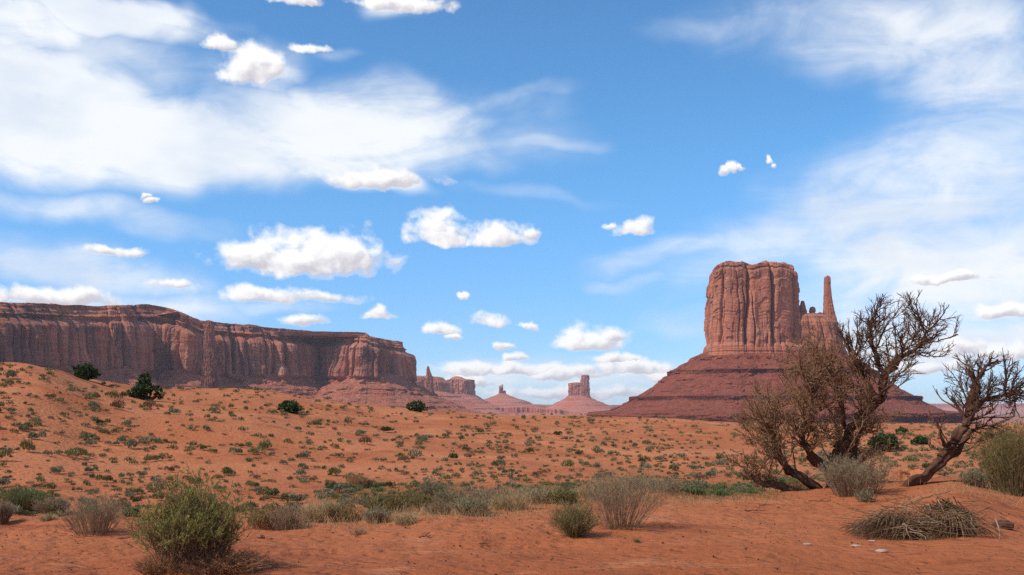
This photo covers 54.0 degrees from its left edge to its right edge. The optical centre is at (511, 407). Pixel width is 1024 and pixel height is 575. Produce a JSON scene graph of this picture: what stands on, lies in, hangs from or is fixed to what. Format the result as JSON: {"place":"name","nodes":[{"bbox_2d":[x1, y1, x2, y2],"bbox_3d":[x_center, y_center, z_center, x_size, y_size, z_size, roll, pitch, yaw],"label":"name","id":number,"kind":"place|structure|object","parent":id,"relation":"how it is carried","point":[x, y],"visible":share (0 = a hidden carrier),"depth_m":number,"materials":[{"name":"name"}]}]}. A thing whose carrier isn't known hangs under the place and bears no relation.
{"place":"outdoors","nodes":[
{"label":"outdoors","id":0,"kind":"place"},
{"bbox_2d":[0,477,820,515],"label":"green grass","id":1,"kind":"structure","parent":0,"point":[705,494],"depth_m":25.18,"materials":[{"name":"green plant"}]},
{"bbox_2d":[0,362,1023,574],"bbox_3d":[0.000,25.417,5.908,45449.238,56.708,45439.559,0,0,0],"label":"ground","id":2,"kind":"structure","parent":0,"point":[726,543],"depth_m":19.13,"materials":[{"name":"orange sand"}]},
{"bbox_2d":[0,476,10,485],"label":"scrub bush","id":3,"kind":"object","parent":2,"relation":"on","point":[5,480],"visible":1,"depth_m":26.70,"materials":[{"name":"green plant"}]},
{"bbox_2d":[0,447,13,457],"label":"scrub bush","id":4,"kind":"object","parent":2,"relation":"on","point":[2,454],"visible":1,"depth_m":31.09,"materials":[{"name":"green plant"}]},
{"bbox_2d":[0,496,17,524],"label":"dry bush","id":5,"kind":"object","parent":2,"relation":"on","point":[6,512],"visible":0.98,"depth_m":14.05,"materials":[{"name":"brown plant"}]},
{"bbox_2d":[3,369,16,377],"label":"scrub bush","id":6,"kind":"object","parent":2,"relation":"on","point":[9,372],"visible":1,"depth_m":51.65,"materials":[{"name":"green plant"}]},
{"bbox_2d":[4,502,23,513],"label":"scrub bush","id":7,"kind":"object","parent":2,"relation":"on","point":[16,509],"visible":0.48,"depth_m":22.99,"materials":[{"name":"green plant"}]},
{"bbox_2d":[0,483,51,512],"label":"green bush","id":8,"kind":"object","parent":2,"relation":"on","point":[26,496],"visible":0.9,"depth_m":23.59,"materials":[{"name":"green plant"}]},
{"bbox_2d":[19,439,35,451],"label":"scrub bush","id":9,"kind":"object","parent":2,"relation":"on","point":[24,444],"visible":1,"depth_m":33.24,"materials":[{"name":"green plant"}]},
{"bbox_2d":[23,420,42,427],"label":"scrub bush","id":10,"kind":"object","parent":2,"relation":"on","point":[30,424],"visible":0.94,"depth_m":38.71,"materials":[{"name":"green plant"}]},
{"bbox_2d":[27,431,46,438],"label":"scrub bush","id":11,"kind":"object","parent":2,"relation":"on","point":[33,434],"visible":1,"depth_m":37.05,"materials":[{"name":"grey plant"}]},
{"bbox_2d":[36,513,58,521],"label":"straw tuft","id":12,"kind":"object","parent":2,"relation":"on","point":[48,517],"visible":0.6,"depth_m":14.19,"materials":[{"name":"beige plant"}]},
{"bbox_2d":[43,482,56,488],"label":"scrub bush","id":13,"kind":"object","parent":2,"relation":"on","point":[49,485],"visible":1,"depth_m":26.43,"materials":[{"name":"green plant"}]},
{"bbox_2d":[31,495,75,514],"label":"sage bush","id":14,"kind":"object","parent":2,"relation":"on","point":[54,504],"visible":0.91,"depth_m":22.88,"materials":[{"name":"grey plant"}]},
{"bbox_2d":[49,465,64,472],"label":"scrub bush","id":15,"kind":"object","parent":2,"relation":"on","point":[55,470],"visible":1,"depth_m":29.52,"materials":[{"name":"green plant"}]},
{"bbox_2d":[64,446,78,456],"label":"scrub bush","id":16,"kind":"object","parent":2,"relation":"on","point":[68,452],"visible":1,"depth_m":34.13,"materials":[{"name":"green plant"}]},
{"bbox_2d":[71,362,101,379],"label":"juniper tree","id":17,"kind":"object","parent":2,"relation":"on","point":[85,371],"visible":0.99,"depth_m":75.54,"materials":[{"name":"green plant"}]},
{"bbox_2d":[53,489,135,535],"bbox_3d":[-5.558,1.409,13.358,1.024,0.689,1.016,0,0,0],"label":"dry bush","id":18,"kind":"object","parent":2,"relation":"on","point":[94,515],"visible":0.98,"depth_m":13.30,"materials":[{"name":"brown plant"}]},
{"bbox_2d":[95,474,112,481],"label":"scrub bush","id":19,"kind":"object","parent":2,"relation":"on","point":[109,478],"visible":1,"depth_m":28.81,"materials":[{"name":"green plant"}]},
{"bbox_2d":[108,390,118,397],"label":"scrub bush","id":20,"kind":"object","parent":2,"relation":"on","point":[111,394],"visible":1,"depth_m":60.10,"materials":[{"name":"green plant"}]},
{"bbox_2d":[109,399,125,407],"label":"scrub bush","id":21,"kind":"object","parent":2,"relation":"on","point":[115,404],"visible":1,"depth_m":50.62,"materials":[{"name":"green plant"}]},
{"bbox_2d":[110,500,129,509],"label":"scrub bush","id":22,"kind":"object","parent":2,"relation":"on","point":[124,504],"visible":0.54,"depth_m":23.00,"materials":[{"name":"green plant"}]},
{"bbox_2d":[121,506,140,516],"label":"herb","id":23,"kind":"object","parent":2,"relation":"on","point":[133,510],"visible":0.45,"depth_m":15.35,"materials":[{"name":"green plant"}]},
{"bbox_2d":[123,439,139,447],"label":"scrub bush","id":24,"kind":"object","parent":2,"relation":"on","point":[131,443],"visible":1,"depth_m":39.05,"materials":[{"name":"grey plant"}]},
{"bbox_2d":[124,487,145,493],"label":"scrub bush","id":25,"kind":"object","parent":2,"relation":"on","point":[134,490],"visible":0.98,"depth_m":26.58,"materials":[{"name":"green plant"}]},
{"bbox_2d":[129,496,141,501],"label":"scrub bush","id":26,"kind":"object","parent":2,"relation":"on","point":[134,499],"visible":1,"depth_m":24.58,"materials":[{"name":"green plant"}]},
{"bbox_2d":[126,372,162,399],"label":"juniper tree","id":27,"kind":"object","parent":2,"relation":"on","point":[141,390],"visible":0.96,"depth_m":67.46,"materials":[{"name":"green plant"}]},
{"bbox_2d":[143,400,158,407],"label":"scrub bush","id":28,"kind":"object","parent":2,"relation":"on","point":[149,404],"visible":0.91,"depth_m":57.40,"materials":[{"name":"brown plant"}]},
{"bbox_2d":[128,548,183,574],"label":"dry brush","id":29,"kind":"object","parent":2,"relation":"on","point":[152,567],"visible":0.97,"depth_m":9.80,"materials":[{"name":"brown plant"}]},
{"bbox_2d":[151,490,163,499],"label":"scrub bush","id":30,"kind":"object","parent":2,"relation":"on","point":[161,496],"visible":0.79,"depth_m":25.15,"materials":[{"name":"green plant"}]},
{"bbox_2d":[119,463,260,569],"bbox_3d":[-3.284,1.135,10.177,1.303,1.213,1.266,0,0,42],"label":"rabbitbrush","id":31,"kind":"object","parent":2,"relation":"on","point":[186,523],"visible":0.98,"depth_m":10.00,"materials":[{"name":"green plant"}]},
{"bbox_2d":[160,547,276,574],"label":"dry brush","id":32,"kind":"object","parent":2,"relation":"on","point":[231,563],"visible":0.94,"depth_m":9.90,"materials":[{"name":"brown plant"}]},
{"bbox_2d":[228,447,242,452],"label":"scrub bush","id":33,"kind":"object","parent":2,"relation":"on","point":[239,450],"visible":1,"depth_m":38.49,"materials":[{"name":"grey plant"}]},
{"bbox_2d":[0,302,489,414],"bbox_3d":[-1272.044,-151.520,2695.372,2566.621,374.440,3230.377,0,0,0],"label":"sandstone mesa","id":34,"kind":"structure","parent":2,"relation":"on","point":[164,346],"depth_m":2470.15,"materials":[{"name":"brown stone"}]},
{"bbox_2d":[243,500,258,508],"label":"scrub bush","id":35,"kind":"object","parent":2,"relation":"on","point":[251,504],"visible":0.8,"depth_m":24.20,"materials":[{"name":"green plant"}]},
{"bbox_2d":[247,446,264,452],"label":"scrub bush","id":36,"kind":"object","parent":2,"relation":"on","point":[253,450],"visible":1,"depth_m":38.90,"materials":[{"name":"green plant"}]},
{"bbox_2d":[248,506,277,529],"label":"dry bush","id":37,"kind":"object","parent":2,"relation":"on","point":[263,518],"visible":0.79,"depth_m":14.53,"materials":[{"name":"brown plant"}]},
{"bbox_2d":[258,439,271,447],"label":"scrub bush","id":38,"kind":"object","parent":2,"relation":"on","point":[265,443],"visible":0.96,"depth_m":41.54,"materials":[{"name":"green plant"}]},
{"bbox_2d":[256,487,277,495],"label":"scrub bush","id":39,"kind":"object","parent":2,"relation":"on","point":[272,492],"visible":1,"depth_m":26.53,"materials":[{"name":"green plant"}]},
{"bbox_2d":[261,501,280,511],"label":"scrub bush","id":40,"kind":"object","parent":2,"relation":"on","point":[268,505],"visible":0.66,"depth_m":23.38,"materials":[{"name":"green plant"}]},
{"bbox_2d":[279,492,291,502],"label":"scrub bush","id":41,"kind":"object","parent":2,"relation":"on","point":[283,496],"visible":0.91,"depth_m":25.66,"materials":[{"name":"green plant"}]},
{"bbox_2d":[268,503,306,530],"bbox_3d":[-3.261,1.602,14.499,0.602,0.470,0.519,0,0,0],"label":"dry bush","id":42,"kind":"object","parent":2,"relation":"on","point":[289,520],"visible":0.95,"depth_m":14.46,"materials":[{"name":"brown plant"}]},
{"bbox_2d":[277,399,303,412],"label":"juniper tree","id":43,"kind":"object","parent":2,"relation":"on","point":[289,406],"visible":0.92,"depth_m":68.91,"materials":[{"name":"green plant"}]},
{"bbox_2d":[288,494,305,501],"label":"scrub bush","id":44,"kind":"object","parent":2,"relation":"on","point":[297,498],"visible":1,"depth_m":25.51,"materials":[{"name":"green plant"}]},
{"bbox_2d":[292,515,315,529],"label":"dry bush","id":45,"kind":"object","parent":2,"relation":"on","point":[300,526],"visible":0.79,"depth_m":14.44,"materials":[{"name":"brown plant"}]},
{"bbox_2d":[296,498,337,522],"bbox_3d":[-3.002,1.565,15.280,0.678,0.476,0.699,0,0,0],"label":"dry bush","id":46,"kind":"object","parent":2,"relation":"on","point":[320,511],"visible":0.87,"depth_m":15.15,"materials":[{"name":"plant"}]},
{"bbox_2d":[315,497,339,511],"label":"dry bush","id":47,"kind":"object","parent":2,"relation":"on","point":[333,503],"visible":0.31,"depth_m":23.98,"materials":[{"name":"plant"}]},
{"bbox_2d":[327,466,341,474],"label":"scrub bush","id":48,"kind":"object","parent":2,"relation":"on","point":[332,470],"visible":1,"depth_m":32.83,"materials":[{"name":"green plant"}]},
{"bbox_2d":[332,482,342,491],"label":"scrub bush","id":49,"kind":"object","parent":2,"relation":"on","point":[338,486],"visible":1,"depth_m":27.69,"materials":[{"name":"green plant"}]},
{"bbox_2d":[326,499,364,521],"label":"dry bush","id":50,"kind":"object","parent":2,"relation":"on","point":[343,512],"visible":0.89,"depth_m":15.29,"materials":[{"name":"brown plant"}]},
{"bbox_2d":[345,473,368,484],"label":"dry bush","id":51,"kind":"object","parent":2,"relation":"on","point":[355,480],"visible":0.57,"depth_m":29.96,"materials":[{"name":"plant"}]},
{"bbox_2d":[349,527,367,534],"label":"straw tuft","id":52,"kind":"object","parent":2,"relation":"on","point":[360,531],"visible":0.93,"depth_m":13.71,"materials":[{"name":"beige plant"}]},
{"bbox_2d":[358,436,372,442],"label":"scrub bush","id":53,"kind":"object","parent":2,"relation":"on","point":[364,439],"visible":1,"depth_m":46.42,"materials":[{"name":"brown plant"}]},
{"bbox_2d":[358,476,373,484],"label":"scrub bush","id":54,"kind":"object","parent":2,"relation":"on","point":[364,480],"visible":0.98,"depth_m":29.03,"materials":[{"name":"brown plant"}]},
{"bbox_2d":[360,504,393,523],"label":"dry bush","id":55,"kind":"object","parent":2,"relation":"on","point":[380,513],"visible":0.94,"depth_m":15.08,"materials":[{"name":"beige plant"}]},
{"bbox_2d":[358,484,428,512],"bbox_3d":[-1.974,1.553,16.725,1.225,0.548,1.243,0,0,0],"label":"green bush","id":56,"kind":"object","parent":2,"relation":"on","point":[393,499],"visible":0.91,"depth_m":16.50,"materials":[{"name":"green plant"}]},
{"bbox_2d":[390,509,420,525],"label":"straw tuft","id":57,"kind":"object","parent":2,"relation":"on","point":[400,518],"visible":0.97,"depth_m":14.68,"materials":[{"name":"beige plant"}]},
{"bbox_2d":[410,449,421,457],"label":"scrub bush","id":58,"kind":"object","parent":2,"relation":"on","point":[418,453],"visible":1,"depth_m":40.27,"materials":[{"name":"grey plant"}]},
{"bbox_2d":[406,400,427,411],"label":"juniper tree","id":59,"kind":"object","parent":2,"relation":"on","point":[420,406],"visible":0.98,"depth_m":97.92,"materials":[{"name":"green plant"}]},
{"bbox_2d":[401,487,433,505],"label":"green bush","id":60,"kind":"object","parent":2,"relation":"on","point":[421,496],"visible":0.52,"depth_m":25.06,"materials":[{"name":"green plant"}]},
{"bbox_2d":[415,474,452,496],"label":"green bush","id":61,"kind":"object","parent":2,"relation":"on","point":[429,487],"visible":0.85,"depth_m":26.66,"materials":[{"name":"green plant"}]},
{"bbox_2d":[424,497,460,514],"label":"dry bush","id":62,"kind":"object","parent":2,"relation":"on","point":[437,508],"visible":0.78,"depth_m":15.87,"materials":[{"name":"plant"}]},
{"bbox_2d":[432,486,471,507],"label":"dry bush","id":63,"kind":"object","parent":2,"relation":"on","point":[446,497],"visible":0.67,"depth_m":24.59,"materials":[{"name":"beige plant"}]},
{"bbox_2d":[425,366,482,412],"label":"rock spire","id":64,"kind":"object","parent":2,"relation":"on","point":[429,384],"visible":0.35,"depth_m":4684.26,"materials":[{"name":"brown stone"}]},
{"bbox_2d":[415,376,509,414],"bbox_3d":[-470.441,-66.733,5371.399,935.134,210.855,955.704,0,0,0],"label":"sandstone mesa","id":65,"kind":"structure","parent":2,"relation":"on","point":[441,387],"depth_m":5285.27,"materials":[{"name":"brown stone"}]},
{"bbox_2d":[460,485,478,492],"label":"scrub bush","id":66,"kind":"object","parent":2,"relation":"on","point":[466,488],"visible":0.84,"depth_m":27.55,"materials":[{"name":"beige plant"}]},
{"bbox_2d":[447,489,494,516],"bbox_3d":[-0.621,1.525,15.910,0.804,0.484,0.782,0,0,0],"label":"dry bush","id":67,"kind":"object","parent":2,"relation":"on","point":[472,505],"visible":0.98,"depth_m":15.76,"materials":[{"name":"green plant"}]},
{"bbox_2d":[446,376,499,407],"bbox_3d":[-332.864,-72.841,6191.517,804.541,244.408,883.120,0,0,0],"label":"square mesa","id":68,"kind":"structure","parent":2,"relation":"on","point":[462,387],"depth_m":6096.79,"materials":[{"name":"brown stone"}]},
{"bbox_2d":[466,483,516,502],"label":"dry bush","id":69,"kind":"object","parent":2,"relation":"on","point":[474,493],"visible":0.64,"depth_m":25.26,"materials":[{"name":"beige plant"}]},
{"bbox_2d":[0,362,1019,516],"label":"ground cover","id":70,"kind":"object","parent":2,"relation":"on","point":[347,420],"visible":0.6,"depth_m":43.02,"materials":[{"name":"green plant"}]},
{"bbox_2d":[488,487,531,509],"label":"dry bush","id":71,"kind":"object","parent":2,"relation":"on","point":[504,500],"visible":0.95,"depth_m":16.59,"materials":[{"name":"plant"}]},
{"bbox_2d":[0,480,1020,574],"bbox_3d":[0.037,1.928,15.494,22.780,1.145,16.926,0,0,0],"label":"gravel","id":72,"kind":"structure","parent":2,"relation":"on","point":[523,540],"depth_m":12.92,"materials":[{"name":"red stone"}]},
{"bbox_2d":[1,477,1022,574],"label":"twig litter","id":73,"kind":"object","parent":2,"relation":"on","point":[551,539],"visible":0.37,"depth_m":13.02,"materials":[{"name":"brown wood"}]},
{"bbox_2d":[483,384,548,407],"bbox_3d":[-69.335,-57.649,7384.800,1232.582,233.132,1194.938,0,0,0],"label":"castle butte","id":74,"kind":"object","parent":2,"relation":"on","point":[502,398],"visible":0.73,"depth_m":7259.71,"materials":[{"name":"brown stone"}]},
{"bbox_2d":[508,484,531,496],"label":"dry bush","id":75,"kind":"object","parent":2,"relation":"on","point":[519,489],"visible":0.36,"depth_m":27.50,"materials":[{"name":"plant"}]},
{"bbox_2d":[518,485,553,503],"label":"dry bush","id":76,"kind":"object","parent":2,"relation":"on","point":[536,495],"visible":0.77,"depth_m":17.32,"materials":[{"name":"beige plant"}]},
{"bbox_2d":[547,487,580,504],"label":"green bush","id":77,"kind":"object","parent":2,"relation":"on","point":[559,494],"visible":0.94,"depth_m":17.12,"materials":[{"name":"green plant"}]},
{"bbox_2d":[560,459,574,467],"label":"scrub bush","id":78,"kind":"object","parent":2,"relation":"on","point":[568,463],"visible":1,"depth_m":36.84,"materials":[{"name":"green plant"}]},
{"bbox_2d":[543,497,602,537],"bbox_3d":[0.802,1.465,13.219,0.774,0.623,0.797,0,0,24],"label":"brush","id":79,"kind":"object","parent":2,"relation":"on","point":[573,520],"visible":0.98,"depth_m":13.13,"materials":[{"name":"green plant"}]},
{"bbox_2d":[546,375,613,413],"bbox_3d":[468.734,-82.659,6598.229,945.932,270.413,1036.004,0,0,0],"label":"twin tower butte","id":80,"kind":"object","parent":2,"relation":"on","point":[578,399],"visible":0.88,"depth_m":6507.49,"materials":[{"name":"brown stone"}]},
{"bbox_2d":[572,480,612,499],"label":"dry bush","id":81,"kind":"object","parent":2,"relation":"on","point":[583,488],"visible":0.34,"depth_m":17.90,"materials":[{"name":"plant"}]},
{"bbox_2d":[586,473,626,490],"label":"dry bush","id":82,"kind":"object","parent":2,"relation":"on","point":[608,479],"visible":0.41,"depth_m":29.49,"materials":[{"name":"plant"}]},
{"bbox_2d":[570,460,669,529],"bbox_3d":[1.561,1.224,13.893,1.378,1.035,1.348,0,0,24],"label":"dry bush","id":83,"kind":"object","parent":2,"relation":"on","point":[618,498],"visible":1,"depth_m":13.80,"materials":[{"name":"brown plant"}]},
{"bbox_2d":[620,472,657,491],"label":"dry bush","id":84,"kind":"object","parent":2,"relation":"on","point":[625,479],"visible":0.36,"depth_m":19.63,"materials":[{"name":"beige plant"}]},
{"bbox_2d":[641,474,686,493],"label":"dry bush","id":85,"kind":"object","parent":2,"relation":"on","point":[671,483],"visible":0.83,"depth_m":18.48,"materials":[{"name":"beige plant"}]},
{"bbox_2d":[682,477,710,488],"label":"dry bush","id":86,"kind":"object","parent":2,"relation":"on","point":[697,483],"visible":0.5,"depth_m":19.68,"materials":[{"name":"beige plant"}]},
{"bbox_2d":[689,487,707,494],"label":"herb","id":87,"kind":"object","parent":2,"relation":"on","point":[699,489],"visible":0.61,"depth_m":18.76,"materials":[{"name":"green plant"}]},
{"bbox_2d":[714,459,729,464],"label":"scrub bush","id":88,"kind":"object","parent":2,"relation":"on","point":[722,461],"visible":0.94,"depth_m":40.18,"materials":[{"name":"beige plant"}]},
{"bbox_2d":[586,260,964,423],"bbox_3d":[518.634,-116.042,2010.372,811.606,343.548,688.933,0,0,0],"label":"sandstone butte","id":89,"kind":"object","parent":2,"relation":"on","point":[757,314],"visible":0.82,"depth_m":1934.74,"materials":[{"name":"brown stone"}]},
{"bbox_2d":[784,476,807,488],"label":"straw tuft","id":90,"kind":"object","parent":2,"relation":"on","point":[796,484],"visible":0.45,"depth_m":29.35,"materials":[{"name":"beige plant"}]},
{"bbox_2d":[724,289,961,491],"bbox_3d":[6.683,-0.247,20.721,4.743,4.360,2.635,0,0,0],"label":"dead tree","id":91,"kind":"object","parent":2,"relation":"on","point":[848,441],"visible":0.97,"depth_m":20.57,"materials":[{"name":"brown plant"}]},
{"bbox_2d":[813,444,899,496],"bbox_3d":[6.412,1.173,18.895,1.521,1.041,1.626,0,0,0],"label":"dry bush","id":92,"kind":"object","parent":2,"relation":"on","point":[856,475],"visible":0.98,"depth_m":18.59,"materials":[{"name":"grey plant"}]},
{"bbox_2d":[854,486,878,502],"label":"sage bush","id":93,"kind":"object","parent":2,"relation":"on","point":[864,497],"visible":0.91,"depth_m":17.36,"materials":[{"name":"grey plant"}]},
{"bbox_2d":[867,430,899,451],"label":"juniper bush","id":94,"kind":"object","parent":2,"relation":"on","point":[892,443],"visible":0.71,"depth_m":49.01,"materials":[{"name":"green plant"}]},
{"bbox_2d":[895,426,908,433],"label":"juniper bush","id":95,"kind":"object","parent":2,"relation":"on","point":[900,428],"visible":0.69,"depth_m":78.41,"materials":[{"name":"green plant"}]},
{"bbox_2d":[902,454,916,461],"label":"scrub bush","id":96,"kind":"object","parent":2,"relation":"on","point":[910,458],"visible":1,"depth_m":36.59,"materials":[{"name":"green plant"}]},
{"bbox_2d":[910,434,928,444],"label":"juniper bush","id":97,"kind":"object","parent":2,"relation":"on","point":[919,439],"visible":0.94,"depth_m":62.58,"materials":[{"name":"green plant"}]},
{"bbox_2d":[829,478,1018,540],"bbox_3d":[5.286,1.334,12.920,2.606,0.837,1.448,0,0,0],"label":"brushwood heap","id":98,"kind":"object","parent":2,"relation":"on","point":[945,517],"visible":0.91,"depth_m":12.71,"materials":[{"name":"brown plant"}]},
{"bbox_2d":[900,347,1023,486],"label":"dead tree","id":99,"kind":"object","parent":2,"relation":"on","point":[976,399],"visible":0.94,"depth_m":19.37,"materials":[{"name":"brown wood"}]},
{"bbox_2d":[957,465,990,487],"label":"sage bush","id":100,"kind":"object","parent":2,"relation":"on","point":[974,478],"visible":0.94,"depth_m":19.07,"materials":[{"name":"beige plant"}]},
{"bbox_2d":[961,410,1023,496],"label":"green bush","id":101,"kind":"object","parent":2,"relation":"on","point":[1002,457],"visible":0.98,"depth_m":18.83,"materials":[{"name":"green plant"}]},
{"bbox_2d":[991,520,1013,529],"bbox_3d":[6.730,1.614,13.789,0.304,0.155,0.173,0,0,0],"label":"rock","id":102,"kind":"object","parent":2,"relation":"on","point":[1007,523],"visible":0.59,"depth_m":13.72,"materials":[{"name":"brown stone"}]},
{"bbox_2d":[0,0,1023,404],"label":"sky","id":103,"kind":"structure","parent":0,"point":[531,198],"materials":[{"name":"blue"}]},
{"bbox_2d":[493,406,585,414],"bbox_3d":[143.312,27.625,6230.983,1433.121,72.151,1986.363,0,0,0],"label":"hills","id":104,"kind":"structure","parent":0,"point":[525,410],"depth_m":5523.36,"materials":[{"name":"brown stone"}]},
{"bbox_2d":[232,474,1023,532],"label":"dry grass","id":105,"kind":"structure","parent":0,"point":[452,513],"depth_m":16.09,"materials":[{"name":"plant"}]},
{"bbox_2d":[535,403,1023,411],"bbox_3d":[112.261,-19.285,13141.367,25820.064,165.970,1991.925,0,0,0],"label":"hills","id":106,"kind":"structure","parent":0,"point":[948,407],"depth_m":12396.06,"materials":[{"name":"brown stone"}]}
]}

